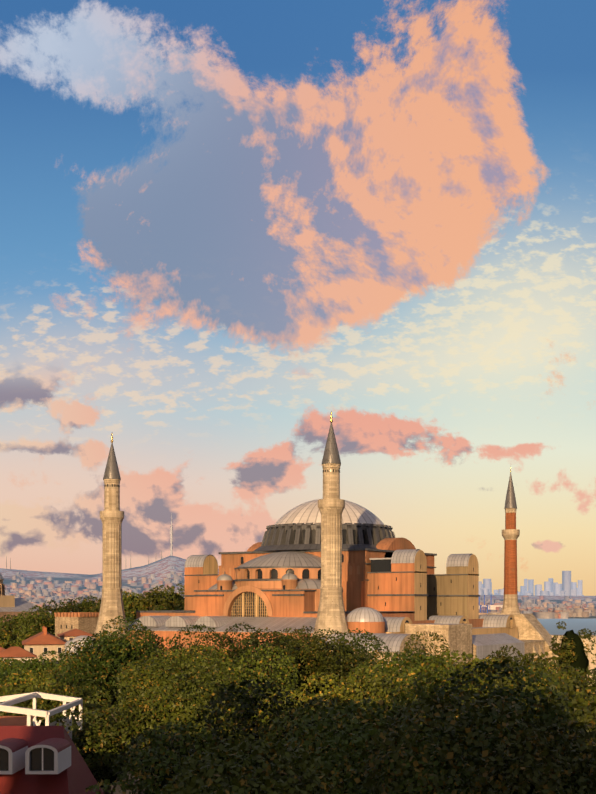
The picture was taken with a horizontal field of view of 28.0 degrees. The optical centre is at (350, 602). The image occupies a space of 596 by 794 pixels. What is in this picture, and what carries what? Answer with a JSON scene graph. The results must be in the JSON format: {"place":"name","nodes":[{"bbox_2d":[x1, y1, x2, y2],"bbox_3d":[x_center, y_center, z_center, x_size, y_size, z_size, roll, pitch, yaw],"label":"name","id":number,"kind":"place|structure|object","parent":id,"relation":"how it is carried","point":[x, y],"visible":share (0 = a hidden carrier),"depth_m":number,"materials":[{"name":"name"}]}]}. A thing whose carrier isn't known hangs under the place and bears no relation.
{"place":"outdoors","nodes":[
{"label":"outdoors","id":0,"kind":"place"},
{"bbox_2d":[0,556,595,793],"bbox_3d":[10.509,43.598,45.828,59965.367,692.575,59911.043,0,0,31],"label":"ground","id":1,"kind":"structure","parent":0,"point":[160,569],"depth_m":6904.50,"materials":[{"name":"grey"}]},
{"bbox_2d":[0,626,21,648],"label":"tree","id":2,"kind":"object","parent":1,"relation":"on","point":[6,641],"visible":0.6,"depth_m":415.76,"materials":[{"name":"green plant"}]},
{"bbox_2d":[0,613,28,641],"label":"tree","id":3,"kind":"object","parent":1,"relation":"on","point":[10,624],"visible":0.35,"depth_m":493.39,"materials":[{"name":"green plant"}]},
{"bbox_2d":[0,573,39,629],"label":"building","id":4,"kind":"structure","parent":1,"relation":"on","point":[11,605],"depth_m":586.55,"materials":[{"name":"beige stone"}]},
{"bbox_2d":[0,657,56,694],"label":"tree","id":5,"kind":"object","parent":1,"relation":"on","point":[2,676],"visible":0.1,"depth_m":198.68,"materials":[{"name":"green plant"}]},
{"bbox_2d":[0,657,57,670],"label":"tree","id":6,"kind":"object","parent":1,"relation":"on","point":[9,663],"visible":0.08,"depth_m":255.03,"materials":[{"name":"green plant"}]},
{"bbox_2d":[9,623,50,648],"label":"tree","id":7,"kind":"object","parent":1,"relation":"on","point":[27,632],"visible":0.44,"depth_m":394.26,"materials":[{"name":"green plant"}]},
{"bbox_2d":[5,650,63,677],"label":"tree","id":8,"kind":"object","parent":1,"relation":"on","point":[31,665],"visible":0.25,"depth_m":241.42,"materials":[{"name":"green plant"}]},
{"bbox_2d":[16,605,54,635],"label":"tree","id":9,"kind":"object","parent":1,"relation":"on","point":[44,621],"visible":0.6,"depth_m":472.07,"materials":[{"name":"green plant"}]},
{"bbox_2d":[0,692,103,793],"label":"roofs","id":10,"kind":"structure","parent":1,"relation":"on","point":[37,758],"depth_m":63.89,"materials":[{"name":"red paint"}]},
{"bbox_2d":[0,670,112,736],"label":"tree","id":11,"kind":"object","parent":1,"relation":"on","point":[52,686],"visible":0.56,"depth_m":146.46,"materials":[{"name":"green plant"}]},
{"bbox_2d":[33,598,85,621],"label":"tree","id":12,"kind":"object","parent":1,"relation":"on","point":[67,608],"visible":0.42,"depth_m":514.12,"materials":[{"name":"green plant"}]},
{"bbox_2d":[40,648,93,679],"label":"tree","id":13,"kind":"object","parent":1,"relation":"on","point":[55,670],"visible":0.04,"depth_m":226.04,"materials":[{"name":"green plant"}]},
{"bbox_2d":[54,612,98,636],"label":"stone building","id":14,"kind":"structure","parent":1,"relation":"on","point":[82,621],"depth_m":423.89,"materials":[{"name":"stone"}]},
{"bbox_2d":[59,663,93,716],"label":"tree","id":15,"kind":"object","parent":1,"relation":"on","point":[87,692],"visible":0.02,"depth_m":194.33,"materials":[{"name":"green plant"}]},
{"bbox_2d":[68,595,99,611],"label":"tree","id":16,"kind":"object","parent":1,"relation":"on","point":[85,604],"visible":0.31,"depth_m":552.83,"materials":[{"name":"green plant"}]},
{"bbox_2d":[6,513,172,568],"bbox_3d":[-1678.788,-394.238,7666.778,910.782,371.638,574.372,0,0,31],"label":"antenna towers","id":17,"kind":"structure","parent":1,"relation":"on","point":[171,540],"depth_m":7670.13,"materials":[{"name":"grey metal"}]},
{"bbox_2d":[89,602,99,611],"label":"tree","id":18,"kind":"object","parent":1,"relation":"on","point":[96,609],"visible":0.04,"depth_m":512.64,"materials":[{"name":"green plant"}]},
{"bbox_2d":[51,691,151,793],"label":"tree","id":19,"kind":"object","parent":1,"relation":"on","point":[102,772],"visible":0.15,"depth_m":97.37,"materials":[{"name":"green plant"}]},
{"bbox_2d":[94,433,128,638],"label":"minaret","id":20,"kind":"object","parent":1,"relation":"on","point":[111,518],"visible":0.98,"depth_m":289.25,"materials":[{"name":"stone"}]},
{"bbox_2d":[41,615,184,785],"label":"tree","id":21,"kind":"object","parent":1,"relation":"on","point":[109,657],"visible":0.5,"depth_m":160.25,"materials":[{"name":"green plant"}]},
{"bbox_2d":[102,633,168,722],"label":"tree","id":22,"kind":"object","parent":1,"relation":"on","point":[138,645],"visible":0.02,"depth_m":224.20,"materials":[{"name":"green plant"}]},
{"bbox_2d":[122,590,167,623],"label":"tree","id":23,"kind":"object","parent":1,"relation":"on","point":[128,603],"visible":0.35,"depth_m":413.35,"materials":[{"name":"green plant"}]},
{"bbox_2d":[132,585,184,619],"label":"tree","id":24,"kind":"object","parent":1,"relation":"on","point":[152,602],"visible":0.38,"depth_m":397.33,"materials":[{"name":"green plant"}]},
{"bbox_2d":[54,659,263,779],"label":"tree","id":25,"kind":"object","parent":1,"relation":"on","point":[185,707],"visible":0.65,"depth_m":87.38,"materials":[{"name":"green plant"}]},
{"bbox_2d":[153,583,184,609],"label":"tree","id":26,"kind":"object","parent":1,"relation":"on","point":[175,594],"visible":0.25,"depth_m":427.33,"materials":[{"name":"green plant"}]},
{"bbox_2d":[154,604,184,610],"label":"tree","id":27,"kind":"object","parent":1,"relation":"on","point":[166,608],"depth_m":339.67,"materials":[{"name":"green plant"}]},
{"bbox_2d":[170,597,184,609],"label":"tree","id":28,"kind":"object","parent":1,"relation":"on","point":[180,603],"visible":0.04,"depth_m":415.26,"materials":[{"name":"green plant"}]},
{"bbox_2d":[85,721,274,793],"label":"tree","id":29,"kind":"object","parent":1,"relation":"on","point":[151,786],"visible":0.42,"depth_m":45.96,"materials":[{"name":"green plant"}]},
{"bbox_2d":[115,645,252,705],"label":"tree","id":30,"kind":"object","parent":1,"relation":"on","point":[186,655],"visible":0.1,"depth_m":146.77,"materials":[{"name":"green plant"}]},
{"bbox_2d":[143,644,314,743],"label":"tree","id":31,"kind":"object","parent":1,"relation":"on","point":[252,716],"visible":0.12,"depth_m":100.71,"materials":[{"name":"green plant"}]},
{"bbox_2d":[170,622,296,704],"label":"tree","id":32,"kind":"object","parent":1,"relation":"on","point":[223,637],"visible":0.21,"depth_m":158.60,"materials":[{"name":"green plant"}]},
{"bbox_2d":[160,734,343,793],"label":"tree","id":33,"kind":"object","parent":1,"relation":"on","point":[193,787],"visible":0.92,"depth_m":28.25,"materials":[{"name":"green plant"}]},
{"bbox_2d":[112,679,403,793],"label":"tree","id":34,"kind":"object","parent":1,"relation":"on","point":[223,695],"visible":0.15,"depth_m":50.92,"materials":[{"name":"green plant"}]},
{"bbox_2d":[217,626,375,705],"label":"tree","id":35,"kind":"object","parent":1,"relation":"on","point":[312,659],"visible":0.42,"depth_m":164.73,"materials":[{"name":"green plant"}]},
{"bbox_2d":[0,627,595,685],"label":"old town houses","id":36,"kind":"structure","parent":1,"relation":"on","point":[40,643],"depth_m":319.85,"materials":[{"name":"tile"}]},
{"bbox_2d":[3,566,595,618],"bbox_3d":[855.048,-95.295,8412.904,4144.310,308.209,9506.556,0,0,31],"label":"city buildings","id":37,"kind":"structure","parent":1,"relation":"on","point":[567,588],"depth_m":6166.79,"materials":[{"name":"grey concrete"}]},
{"bbox_2d":[128,499,483,654],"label":"mosque","id":38,"kind":"structure","parent":1,"relation":"on","point":[271,581],"depth_m":291.38,"materials":[{"name":"pink paint"}]},
{"bbox_2d":[312,411,347,636],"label":"minaret","id":39,"kind":"object","parent":1,"relation":"on","point":[331,615],"visible":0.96,"depth_m":257.00,"materials":[{"name":"stone"}]},
{"bbox_2d":[253,667,429,743],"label":"tree","id":40,"kind":"object","parent":1,"relation":"on","point":[374,692],"visible":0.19,"depth_m":94.00,"materials":[{"name":"green plant"}]},
{"bbox_2d":[313,628,401,688],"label":"tree","id":41,"kind":"object","parent":1,"relation":"on","point":[376,646],"visible":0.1,"depth_m":179.55,"materials":[{"name":"green plant"}]},
{"bbox_2d":[346,664,404,684],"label":"tree","id":42,"kind":"object","parent":1,"relation":"on","point":[367,668],"visible":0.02,"depth_m":147.13,"materials":[{"name":"green plant"}]},
{"bbox_2d":[220,700,556,793],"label":"tree","id":43,"kind":"object","parent":1,"relation":"on","point":[297,713],"visible":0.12,"depth_m":46.46,"materials":[{"name":"green plant"}]},
{"bbox_2d":[268,696,523,793],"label":"tree","id":44,"kind":"object","parent":1,"relation":"on","point":[357,778],"visible":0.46,"depth_m":32.58,"materials":[{"name":"green plant"}]},
{"bbox_2d":[327,648,471,720],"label":"tree","id":45,"kind":"object","parent":1,"relation":"on","point":[395,660],"visible":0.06,"depth_m":107.51,"materials":[{"name":"green plant"}]},
{"bbox_2d":[248,690,595,793],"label":"tree","id":46,"kind":"object","parent":1,"relation":"on","point":[550,786],"visible":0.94,"depth_m":29.52,"materials":[{"name":"green plant"}]},
{"bbox_2d":[392,631,476,679],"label":"tree","id":47,"kind":"object","parent":1,"relation":"on","point":[425,644],"visible":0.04,"depth_m":170.67,"materials":[{"name":"green plant"}]},
{"bbox_2d":[323,607,558,674],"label":"domed outbuildings","id":48,"kind":"structure","parent":1,"relation":"on","point":[523,634],"depth_m":266.21,"materials":[{"name":"stone"}]},
{"bbox_2d":[501,467,520,613],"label":"minaret","id":49,"kind":"object","parent":48,"relation":"on","point":[510,533],"visible":0.92,"depth_m":331.83,"materials":[{"name":"brick"}]},
{"bbox_2d":[355,649,580,793],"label":"tree","id":50,"kind":"object","parent":1,"relation":"on","point":[418,688],"visible":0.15,"depth_m":53.68,"materials":[{"name":"green plant"}]},
{"bbox_2d":[427,659,509,689],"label":"tree","id":51,"kind":"object","parent":1,"relation":"on","point":[473,671],"visible":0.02,"depth_m":149.22,"materials":[{"name":"green plant"}]},
{"bbox_2d":[345,659,595,793],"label":"tree","id":52,"kind":"object","parent":1,"relation":"on","point":[531,700],"visible":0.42,"depth_m":34.92,"materials":[{"name":"green plant"}]},
{"bbox_2d":[410,657,560,728],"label":"tree","id":53,"kind":"object","parent":1,"relation":"on","point":[482,680],"visible":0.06,"depth_m":98.71,"materials":[{"name":"green plant"}]},
{"bbox_2d":[482,645,549,680],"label":"tree","id":54,"kind":"object","parent":1,"relation":"on","point":[505,657],"visible":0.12,"depth_m":189.85,"materials":[{"name":"green plant"}]},
{"bbox_2d":[454,652,595,793],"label":"tree","id":55,"kind":"object","parent":1,"relation":"on","point":[565,683],"visible":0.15,"depth_m":50.01,"materials":[{"name":"green plant"}]},
{"bbox_2d":[474,664,595,740],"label":"tree","id":56,"kind":"object","parent":1,"relation":"on","point":[552,673],"visible":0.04,"depth_m":105.57,"materials":[{"name":"green plant"}]},
{"bbox_2d":[524,653,556,671],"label":"tree","id":57,"kind":"object","parent":1,"relation":"on","point":[552,662],"visible":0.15,"depth_m":300.05,"materials":[{"name":"green plant"}]},
{"bbox_2d":[489,687,595,792],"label":"tree","id":58,"kind":"object","parent":1,"relation":"on","point":[555,705],"visible":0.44,"depth_m":33.52,"materials":[{"name":"green plant"}]},
{"bbox_2d":[533,667,586,687],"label":"tree","id":59,"kind":"object","parent":1,"relation":"on","point":[579,668],"depth_m":163.18,"materials":[{"name":"green plant"}]},
{"bbox_2d":[548,621,595,675],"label":"tree","id":60,"kind":"object","parent":1,"relation":"on","point":[571,650],"visible":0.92,"depth_m":199.35,"materials":[{"name":"green plant"}]},
{"bbox_2d":[0,0,595,595],"label":"sky","id":61,"kind":"structure","parent":0,"point":[228,227],"materials":[{"name":"blue"}]},
{"bbox_2d":[537,619,595,634],"bbox_3d":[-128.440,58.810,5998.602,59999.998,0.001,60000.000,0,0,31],"label":"sea water","id":62,"kind":"structure","parent":0,"point":[551,628],"depth_m":3064.82,"materials":[{"name":"blue liquid"}]}
]}

